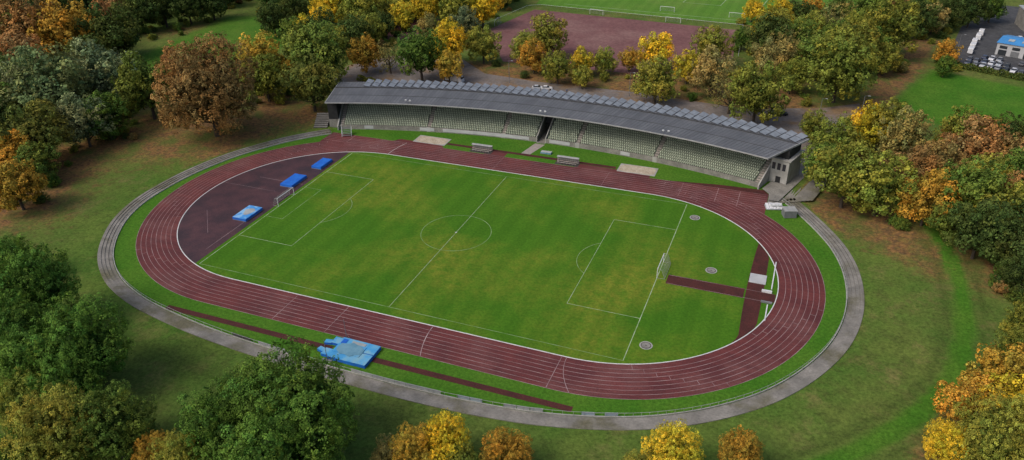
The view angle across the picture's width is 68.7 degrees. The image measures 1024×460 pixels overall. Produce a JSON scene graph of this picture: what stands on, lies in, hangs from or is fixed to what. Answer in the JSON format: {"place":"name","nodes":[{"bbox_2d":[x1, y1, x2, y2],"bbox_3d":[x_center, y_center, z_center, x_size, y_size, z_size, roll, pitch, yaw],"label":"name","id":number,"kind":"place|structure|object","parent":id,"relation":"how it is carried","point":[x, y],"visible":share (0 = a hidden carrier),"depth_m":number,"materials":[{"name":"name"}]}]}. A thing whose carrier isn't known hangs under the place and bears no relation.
{"place":"outdoors","nodes":[
{"label":"outdoors","id":0,"kind":"place"},
{"bbox_2d":[178,152,777,363],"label":"football pitch grass","id":1,"kind":"structure","parent":0,"point":[519,272],"depth_m":183.96,"materials":[{"name":"plant"}]},
{"bbox_2d":[199,153,686,360],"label":"pitch markings","id":2,"kind":"object","parent":1,"relation":"on","point":[470,248],"visible":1,"depth_m":186.78,"materials":[{"name":"paint"}]},
{"bbox_2d":[136,132,825,399],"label":"running track","id":3,"kind":"structure","parent":0,"point":[615,371],"depth_m":166.99,"materials":[{"name":"rubber"}]},
{"bbox_2d":[136,132,825,398],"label":"track lane markings","id":4,"kind":"object","parent":3,"relation":"on","point":[503,347],"visible":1,"depth_m":167.31,"materials":[{"name":"paint"}]},
{"bbox_2d":[0,0,1023,459],"bbox_3d":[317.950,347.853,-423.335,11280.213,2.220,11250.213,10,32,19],"label":"ground","id":5,"kind":"structure","parent":0,"point":[934,306],"depth_m":166.27,"materials":[{"name":"plant"}]},
{"bbox_2d":[0,366,42,436],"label":"hornbeam tree","id":6,"kind":"object","parent":5,"relation":"on","point":[6,399],"visible":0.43,"depth_m":127.78,"materials":[{"name":"green plant"}]},
{"bbox_2d":[0,129,43,173],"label":"maple tree","id":7,"kind":"object","parent":5,"relation":"on","point":[8,150],"visible":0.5,"depth_m":218.42,"materials":[{"name":"orange plant"}]},
{"bbox_2d":[0,27,45,61],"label":"beech tree","id":8,"kind":"object","parent":5,"relation":"on","point":[7,37],"visible":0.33,"depth_m":295.85,"materials":[{"name":"brown plant"}]},
{"bbox_2d":[0,158,48,211],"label":"maple tree","id":9,"kind":"object","parent":5,"relation":"on","point":[12,190],"visible":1,"depth_m":202.27,"materials":[{"name":"orange plant"}]},
{"bbox_2d":[0,288,60,378],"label":"linden tree","id":10,"kind":"object","parent":5,"relation":"on","point":[17,316],"visible":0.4,"depth_m":143.61,"materials":[{"name":"green plant"}]},
{"bbox_2d":[0,0,68,46],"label":"beech tree","id":11,"kind":"object","parent":5,"relation":"on","point":[17,18],"visible":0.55,"depth_m":313.36,"materials":[{"name":"orange plant"}]},
{"bbox_2d":[0,323,69,395],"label":"linden tree","id":12,"kind":"object","parent":5,"relation":"on","point":[18,356],"visible":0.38,"depth_m":131.58,"materials":[{"name":"green plant"}]},
{"bbox_2d":[0,98,75,163],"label":"oak tree","id":13,"kind":"object","parent":5,"relation":"on","point":[37,128],"visible":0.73,"depth_m":226.27,"materials":[{"name":"green plant"}]},
{"bbox_2d":[13,140,62,183],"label":"linden tree","id":14,"kind":"object","parent":5,"relation":"on","point":[45,165],"visible":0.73,"depth_m":217.52,"materials":[{"name":"green plant"}]},
{"bbox_2d":[0,234,81,326],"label":"linden tree","id":15,"kind":"object","parent":5,"relation":"on","point":[39,280],"visible":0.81,"depth_m":153.54,"materials":[{"name":"green plant"}]},
{"bbox_2d":[0,42,98,126],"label":"willow tree","id":16,"kind":"object","parent":5,"relation":"on","point":[55,83],"visible":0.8,"depth_m":244.49,"materials":[{"name":"plant"}]},
{"bbox_2d":[0,379,105,459],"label":"hornbeam tree","id":17,"kind":"object","parent":5,"relation":"on","point":[51,432],"visible":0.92,"depth_m":117.40,"materials":[{"name":"green plant"}]},
{"bbox_2d":[26,0,98,55],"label":"maple tree","id":18,"kind":"object","parent":5,"relation":"on","point":[60,31],"visible":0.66,"depth_m":315.67,"materials":[{"name":"orange plant"}]},
{"bbox_2d":[22,343,107,410],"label":"linden tree","id":19,"kind":"object","parent":5,"relation":"on","point":[53,375],"visible":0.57,"depth_m":130.84,"materials":[{"name":"green plant"}]},
{"bbox_2d":[26,290,135,388],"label":"linden tree","id":20,"kind":"object","parent":5,"relation":"on","point":[85,333],"visible":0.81,"depth_m":136.55,"materials":[{"name":"green plant"}]},
{"bbox_2d":[52,92,115,146],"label":"willow tree","id":21,"kind":"object","parent":5,"relation":"on","point":[73,114],"visible":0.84,"depth_m":237.80,"materials":[{"name":"plant"}]},
{"bbox_2d":[58,37,142,109],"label":"willow tree","id":22,"kind":"object","parent":5,"relation":"on","point":[100,67],"visible":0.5,"depth_m":262.29,"materials":[{"name":"plant"}]},
{"bbox_2d":[71,1,141,59],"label":"oak tree","id":23,"kind":"object","parent":5,"relation":"on","point":[119,32],"visible":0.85,"depth_m":322.52,"materials":[{"name":"green plant"}]},
{"bbox_2d":[80,89,132,140],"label":"linden tree","id":24,"kind":"object","parent":5,"relation":"on","point":[118,112],"visible":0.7,"depth_m":244.94,"materials":[{"name":"green plant"}]},
{"bbox_2d":[63,378,160,459],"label":"linden tree","id":25,"kind":"object","parent":5,"relation":"on","point":[123,425],"visible":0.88,"depth_m":121.77,"materials":[{"name":"green plant"}]},
{"bbox_2d":[107,50,171,119],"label":"linden tree","id":26,"kind":"object","parent":5,"relation":"on","point":[137,90],"visible":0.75,"depth_m":253.45,"materials":[{"name":"green plant"}]},
{"bbox_2d":[119,0,160,27],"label":"oak tree","id":27,"kind":"object","parent":5,"relation":"on","point":[145,13],"visible":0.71,"depth_m":363.59,"materials":[{"name":"green plant"}]},
{"bbox_2d":[131,428,171,459],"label":"maple tree","id":28,"kind":"object","parent":5,"relation":"on","point":[145,454],"visible":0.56,"depth_m":120.90,"materials":[{"name":"orange plant"}]},
{"bbox_2d":[139,0,189,26],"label":"oak tree","id":29,"kind":"object","parent":5,"relation":"on","point":[165,13],"visible":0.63,"depth_m":371.68,"materials":[{"name":"green plant"}]},
{"bbox_2d":[146,428,208,459],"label":"hornbeam tree","id":30,"kind":"object","parent":5,"relation":"on","point":[176,446],"visible":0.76,"depth_m":117.76,"materials":[{"name":"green plant"}]},
{"bbox_2d":[150,30,258,136],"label":"beech tree","id":31,"kind":"object","parent":5,"relation":"on","point":[208,87],"visible":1,"depth_m":237.87,"materials":[{"name":"brown plant"}]},
{"bbox_2d":[174,362,269,459],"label":"linden tree","id":32,"kind":"object","parent":5,"relation":"on","point":[203,423],"visible":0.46,"depth_m":116.62,"materials":[{"name":"green plant"}]},
{"bbox_2d":[238,53,287,101],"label":"hornbeam tree","id":33,"kind":"object","parent":5,"relation":"on","point":[265,75],"visible":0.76,"depth_m":272.81,"materials":[{"name":"green plant"}]},
{"bbox_2d":[178,152,349,262],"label":"jump apron","id":34,"kind":"object","parent":5,"relation":"on","point":[208,224],"visible":1,"depth_m":212.92,"materials":[{"name":"rubber"}]},
{"bbox_2d":[233,29,298,91],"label":"maple tree","id":35,"kind":"object","parent":5,"relation":"on","point":[257,48],"visible":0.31,"depth_m":281.01,"materials":[{"name":"yellow plant"}]},
{"bbox_2d":[254,0,291,36],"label":"oak tree","id":36,"kind":"object","parent":5,"relation":"on","point":[270,16],"visible":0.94,"depth_m":353.68,"materials":[{"name":"green plant"}]},
{"bbox_2d":[218,335,356,454],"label":"linden tree","id":37,"kind":"object","parent":5,"relation":"on","point":[272,375],"visible":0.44,"depth_m":119.36,"materials":[{"name":"green plant"}]},
{"bbox_2d":[217,371,359,459],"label":"linden tree","id":38,"kind":"object","parent":5,"relation":"on","point":[260,442],"visible":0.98,"depth_m":110.32,"materials":[{"name":"green plant"}]},
{"bbox_2d":[276,0,311,21],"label":"oak tree","id":39,"kind":"object","parent":5,"relation":"on","point":[293,7],"visible":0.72,"depth_m":363.28,"materials":[{"name":"green plant"}]},
{"bbox_2d":[276,53,343,111],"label":"oak tree","id":40,"kind":"object","parent":5,"relation":"on","point":[314,83],"visible":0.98,"depth_m":262.76,"materials":[{"name":"green plant"}]},
{"bbox_2d":[279,19,349,77],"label":"linden tree","id":41,"kind":"object","parent":5,"relation":"on","point":[322,47],"visible":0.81,"depth_m":283.14,"materials":[{"name":"green plant"}]},
{"bbox_2d":[317,319,380,368],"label":"pole vault landing mat","id":42,"kind":"object","parent":5,"relation":"on","point":[353,352],"visible":0.96,"depth_m":152.30,"materials":[{"name":"plastic"}]},
{"bbox_2d":[335,0,379,21],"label":"hornbeam tree","id":43,"kind":"object","parent":5,"relation":"on","point":[351,7],"visible":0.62,"depth_m":350.74,"materials":[{"name":"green plant"}]},
{"bbox_2d":[345,32,385,72],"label":"maple tree","id":44,"kind":"object","parent":5,"relation":"on","point":[364,54],"visible":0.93,"depth_m":303.39,"materials":[{"name":"orange plant"}]},
{"bbox_2d":[166,305,572,411],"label":"pole vault runway","id":45,"kind":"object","parent":5,"relation":"on","point":[415,369],"visible":1,"depth_m":148.55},
{"bbox_2d":[385,420,441,459],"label":"maple tree","id":46,"kind":"object","parent":5,"relation":"on","point":[408,442],"visible":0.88,"depth_m":119.80,"materials":[{"name":"yellow plant"}]},
{"bbox_2d":[395,25,446,80],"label":"linden tree","id":47,"kind":"object","parent":5,"relation":"on","point":[418,47],"visible":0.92,"depth_m":289.80,"materials":[{"name":"green plant"}]},
{"bbox_2d":[417,408,471,459],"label":"maple tree","id":48,"kind":"object","parent":5,"relation":"on","point":[445,434],"visible":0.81,"depth_m":121.04,"materials":[{"name":"yellow plant"}]},
{"bbox_2d":[428,16,468,59],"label":"maple tree","id":49,"kind":"object","parent":5,"relation":"on","point":[453,40],"visible":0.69,"depth_m":304.82,"materials":[{"name":"yellow plant"}]},
{"bbox_2d":[433,49,463,82],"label":"maple tree","id":50,"kind":"object","parent":5,"relation":"on","point":[447,65],"visible":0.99,"depth_m":290.27,"materials":[{"name":"yellow plant"}]},
{"bbox_2d":[448,5,480,40],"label":"willow tree","id":51,"kind":"object","parent":5,"relation":"on","point":[465,19],"visible":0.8,"depth_m":339.85,"materials":[{"name":"plant"}]},
{"bbox_2d":[177,152,778,364],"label":"track kerb","id":52,"kind":"structure","parent":5,"relation":"on","point":[480,336],"depth_m":173.17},
{"bbox_2d":[112,131,847,417],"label":"perimeter railing","id":53,"kind":"object","parent":5,"relation":"on","point":[532,411],"visible":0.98,"depth_m":147.70,"materials":[{"name":"metal"}]},
{"bbox_2d":[97,129,864,430],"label":"spectator terrace","id":54,"kind":"structure","parent":5,"relation":"on","point":[830,356],"depth_m":150.41,"materials":[{"name":"concrete"}]},
{"bbox_2d":[464,24,503,63],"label":"hornbeam tree","id":55,"kind":"object","parent":5,"relation":"on","point":[482,44],"visible":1,"depth_m":309.80,"materials":[{"name":"green plant"}]},
{"bbox_2d":[466,0,503,27],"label":"maple tree","id":56,"kind":"object","parent":5,"relation":"on","point":[486,10],"visible":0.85,"depth_m":356.86,"materials":[{"name":"yellow plant"}]},
{"bbox_2d":[478,426,534,459],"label":"maple tree","id":57,"kind":"object","parent":5,"relation":"on","point":[506,446],"visible":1,"depth_m":120.28,"materials":[{"name":"orange plant"}]},
{"bbox_2d":[516,37,547,73],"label":"maple tree","id":58,"kind":"object","parent":5,"relation":"on","point":[532,56],"visible":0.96,"depth_m":297.16,"materials":[{"name":"orange plant"}]},
{"bbox_2d":[527,9,568,57],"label":"hornbeam tree","id":59,"kind":"object","parent":5,"relation":"on","point":[550,31],"visible":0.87,"depth_m":311.39,"materials":[{"name":"green plant"}]},
{"bbox_2d":[540,50,576,84],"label":"hornbeam tree","id":60,"kind":"object","parent":5,"relation":"on","point":[554,63],"visible":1,"depth_m":286.27,"materials":[{"name":"green plant"}]},
{"bbox_2d":[325,79,808,188],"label":"grandstand","id":61,"kind":"object","parent":5,"relation":"on","point":[751,153],"visible":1,"depth_m":240.29,"materials":[{"name":"concrete"}]},
{"bbox_2d":[394,139,768,194],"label":"long jump runway","id":62,"kind":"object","parent":5,"relation":"on","point":[531,149],"visible":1,"depth_m":228.01,"materials":[{"name":"rubber"}]},
{"bbox_2d":[629,53,682,103],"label":"hornbeam tree","id":63,"kind":"object","parent":5,"relation":"on","point":[656,81],"visible":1,"depth_m":264.78,"materials":[{"name":"green plant"}]},
{"bbox_2d":[636,31,676,62],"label":"maple tree","id":64,"kind":"object","parent":5,"relation":"on","point":[655,44],"visible":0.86,"depth_m":298.53,"materials":[{"name":"yellow plant"}]},
{"bbox_2d":[640,418,705,459],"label":"maple tree","id":65,"kind":"object","parent":5,"relation":"on","point":[671,445],"visible":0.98,"depth_m":117.72,"materials":[{"name":"yellow plant"}]},
{"bbox_2d":[672,49,703,83],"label":"maple tree","id":66,"kind":"object","parent":5,"relation":"on","point":[690,56],"visible":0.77,"depth_m":281.95,"materials":[{"name":"yellow plant"}]},
{"bbox_2d":[689,25,734,60],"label":"hornbeam tree","id":67,"kind":"object","parent":5,"relation":"on","point":[706,38],"visible":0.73,"depth_m":299.30,"materials":[{"name":"green plant"}]},
{"bbox_2d":[686,44,739,96],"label":"birch tree","id":68,"kind":"object","parent":5,"relation":"on","point":[707,71],"visible":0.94,"depth_m":267.64,"materials":[{"name":"beige plant"}]},
{"bbox_2d":[666,244,775,341],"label":"javelin runway","id":69,"kind":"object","parent":5,"relation":"on","point":[755,295],"visible":1,"depth_m":169.38,"materials":[{"name":"rubber"}]},
{"bbox_2d":[717,425,763,459],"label":"maple tree","id":70,"kind":"object","parent":5,"relation":"on","point":[738,447],"visible":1,"depth_m":120.02,"materials":[{"name":"orange plant"}]},
{"bbox_2d":[726,58,794,122],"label":"hornbeam tree","id":71,"kind":"object","parent":5,"relation":"on","point":[763,86],"visible":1,"depth_m":242.87,"materials":[{"name":"green plant"}]},
{"bbox_2d":[751,36,796,72],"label":"birch tree","id":72,"kind":"object","parent":5,"relation":"on","point":[778,55],"visible":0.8,"depth_m":282.85,"materials":[{"name":"beige plant"}]},
{"bbox_2d":[762,159,806,203],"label":"concrete apron","id":73,"kind":"object","parent":5,"relation":"on","point":[777,192],"visible":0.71,"depth_m":211.42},
{"bbox_2d":[773,55,809,93],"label":"hornbeam tree","id":74,"kind":"object","parent":5,"relation":"on","point":[792,66],"visible":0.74,"depth_m":270.44,"materials":[{"name":"green plant"}]},
{"bbox_2d":[798,108,829,142],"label":"hornbeam tree","id":75,"kind":"object","parent":5,"relation":"on","point":[809,125],"visible":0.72,"depth_m":233.18,"materials":[{"name":"green plant"}]},
{"bbox_2d":[799,140,840,181],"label":"linden tree","id":76,"kind":"object","parent":5,"relation":"on","point":[810,161],"visible":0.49,"depth_m":208.38,"materials":[{"name":"green plant"}]},
{"bbox_2d":[794,30,846,81],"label":"linden tree","id":77,"kind":"object","parent":5,"relation":"on","point":[807,50],"visible":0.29,"depth_m":279.86,"materials":[{"name":"green plant"}]},
{"bbox_2d":[809,111,861,152],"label":"hornbeam tree","id":78,"kind":"object","parent":5,"relation":"on","point":[839,130],"visible":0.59,"depth_m":218.35,"materials":[{"name":"green plant"}]},
{"bbox_2d":[798,23,882,103],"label":"hornbeam tree","id":79,"kind":"object","parent":5,"relation":"on","point":[834,68],"visible":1,"depth_m":256.88,"materials":[{"name":"green plant"}]},
{"bbox_2d":[803,131,881,210],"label":"hornbeam tree","id":80,"kind":"object","parent":5,"relation":"on","point":[840,173],"visible":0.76,"depth_m":193.01,"materials":[{"name":"green plant"}]},
{"bbox_2d":[848,99,888,145],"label":"maple tree","id":81,"kind":"object","parent":5,"relation":"on","point":[862,122],"visible":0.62,"depth_m":224.83,"materials":[{"name":"yellow plant"}]},
{"bbox_2d":[846,149,922,216],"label":"hornbeam tree","id":82,"kind":"object","parent":5,"relation":"on","point":[884,179],"visible":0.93,"depth_m":188.34,"materials":[{"name":"green plant"}]},
{"bbox_2d":[865,95,914,149],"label":"hornbeam tree","id":83,"kind":"object","parent":5,"relation":"on","point":[889,115],"visible":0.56,"depth_m":223.26,"materials":[{"name":"green plant"}]},
{"bbox_2d":[863,0,923,52],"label":"hornbeam tree","id":84,"kind":"object","parent":5,"relation":"on","point":[894,27],"visible":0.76,"depth_m":297.84,"materials":[{"name":"green plant"}]},
{"bbox_2d":[876,105,934,155],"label":"birch tree","id":85,"kind":"object","parent":5,"relation":"on","point":[906,134],"visible":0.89,"depth_m":215.22,"materials":[{"name":"beige plant"}]},
{"bbox_2d":[886,144,941,191],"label":"beech tree","id":86,"kind":"object","parent":5,"relation":"on","point":[920,158],"visible":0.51,"depth_m":198.87,"materials":[{"name":"brown plant"}]},
{"bbox_2d":[902,0,942,37],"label":"oak tree","id":87,"kind":"object","parent":5,"relation":"on","point":[930,22],"visible":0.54,"depth_m":325.66,"materials":[{"name":"green plant"}]},
{"bbox_2d":[894,167,961,225],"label":"maple tree","id":88,"kind":"object","parent":5,"relation":"on","point":[925,197],"visible":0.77,"depth_m":183.13,"materials":[{"name":"orange plant"}]},
{"bbox_2d":[922,200,967,243],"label":"linden tree","id":89,"kind":"object","parent":5,"relation":"on","point":[942,225],"visible":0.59,"depth_m":178.85,"materials":[{"name":"green plant"}]},
{"bbox_2d":[921,138,971,174],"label":"beech tree","id":90,"kind":"object","parent":5,"relation":"on","point":[943,154],"visible":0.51,"depth_m":202.04,"materials":[{"name":"brown plant"}]},
{"bbox_2d":[922,417,974,459],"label":"maple tree","id":91,"kind":"object","parent":5,"relation":"on","point":[943,442],"visible":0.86,"depth_m":119.87,"materials":[{"name":"yellow plant"}]},
{"bbox_2d":[933,368,1007,423],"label":"maple tree","id":92,"kind":"object","parent":5,"relation":"on","point":[952,398],"visible":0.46,"depth_m":124.93,"materials":[{"name":"orange plant"}]},
{"bbox_2d":[953,0,994,27],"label":"oak tree","id":93,"kind":"object","parent":5,"relation":"on","point":[973,9],"visible":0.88,"depth_m":339.79,"materials":[{"name":"green plant"}]},
{"bbox_2d":[937,113,1012,168],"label":"beech tree","id":94,"kind":"object","parent":5,"relation":"on","point":[976,142],"visible":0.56,"depth_m":205.57,"materials":[{"name":"brown plant"}]},
{"bbox_2d":[937,155,1015,214],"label":"linden tree","id":95,"kind":"object","parent":5,"relation":"on","point":[987,174],"visible":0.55,"depth_m":180.12,"materials":[{"name":"green plant"}]},
{"bbox_2d":[941,196,1023,264],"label":"oak tree","id":96,"kind":"object","parent":5,"relation":"on","point":[982,227],"visible":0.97,"depth_m":168.65,"materials":[{"name":"green plant"}]},
{"bbox_2d":[950,6,1023,72],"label":"car park asphalt","id":97,"kind":"object","parent":5,"relation":"on","point":[994,31],"depth_m":334.63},
{"bbox_2d":[951,382,1023,459],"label":"hornbeam tree","id":98,"kind":"object","parent":5,"relation":"on","point":[990,433],"visible":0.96,"depth_m":115.51,"materials":[{"name":"green plant"}]},
{"bbox_2d":[958,174,1023,224],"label":"hornbeam tree","id":99,"kind":"object","parent":5,"relation":"on","point":[1016,192],"visible":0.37,"depth_m":176.20,"materials":[{"name":"green plant"}]},
{"bbox_2d":[962,342,1023,394],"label":"maple tree","id":100,"kind":"object","parent":5,"relation":"on","point":[1001,365],"visible":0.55,"depth_m":128.51,"materials":[{"name":"orange plant"}]},
{"bbox_2d":[968,370,1023,435],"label":"maple tree","id":101,"kind":"object","parent":5,"relation":"on","point":[1014,391],"visible":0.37,"depth_m":122.22,"materials":[{"name":"yellow plant"}]},
{"bbox_2d":[979,219,1023,265],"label":"oak tree","id":102,"kind":"object","parent":5,"relation":"on","point":[1014,245],"visible":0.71,"depth_m":165.53,"materials":[{"name":"green plant"}]},
{"bbox_2d":[993,254,1023,293],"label":"oak tree","id":103,"kind":"object","parent":5,"relation":"on","point":[1015,270],"visible":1,"depth_m":160.81,"materials":[{"name":"green plant"}]},
{"bbox_2d":[994,321,1023,365],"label":"hornbeam tree","id":104,"kind":"object","parent":5,"relation":"on","point":[1016,335],"visible":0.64,"depth_m":139.35,"materials":[{"name":"green plant"}]},
{"bbox_2d":[334,56,860,157],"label":"forecourt pavement","id":105,"kind":"structure","parent":0,"point":[791,120],"depth_m":282.72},
{"bbox_2d":[489,10,735,73],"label":"gravel sports field","id":106,"kind":"structure","parent":0,"point":[591,33],"depth_m":351.61,"materials":[{"name":"gravel"}]},
{"bbox_2d":[537,0,857,24],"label":"training grass field","id":107,"kind":"structure","parent":0,"point":[703,10],"depth_m":392.73,"materials":[{"name":"plant"}]},
{"bbox_2d":[995,35,1023,58],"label":"blue roof warehouse","id":108,"kind":"structure","parent":0,"point":[1010,46],"depth_m":307.53,"materials":[{"name":"metal"}]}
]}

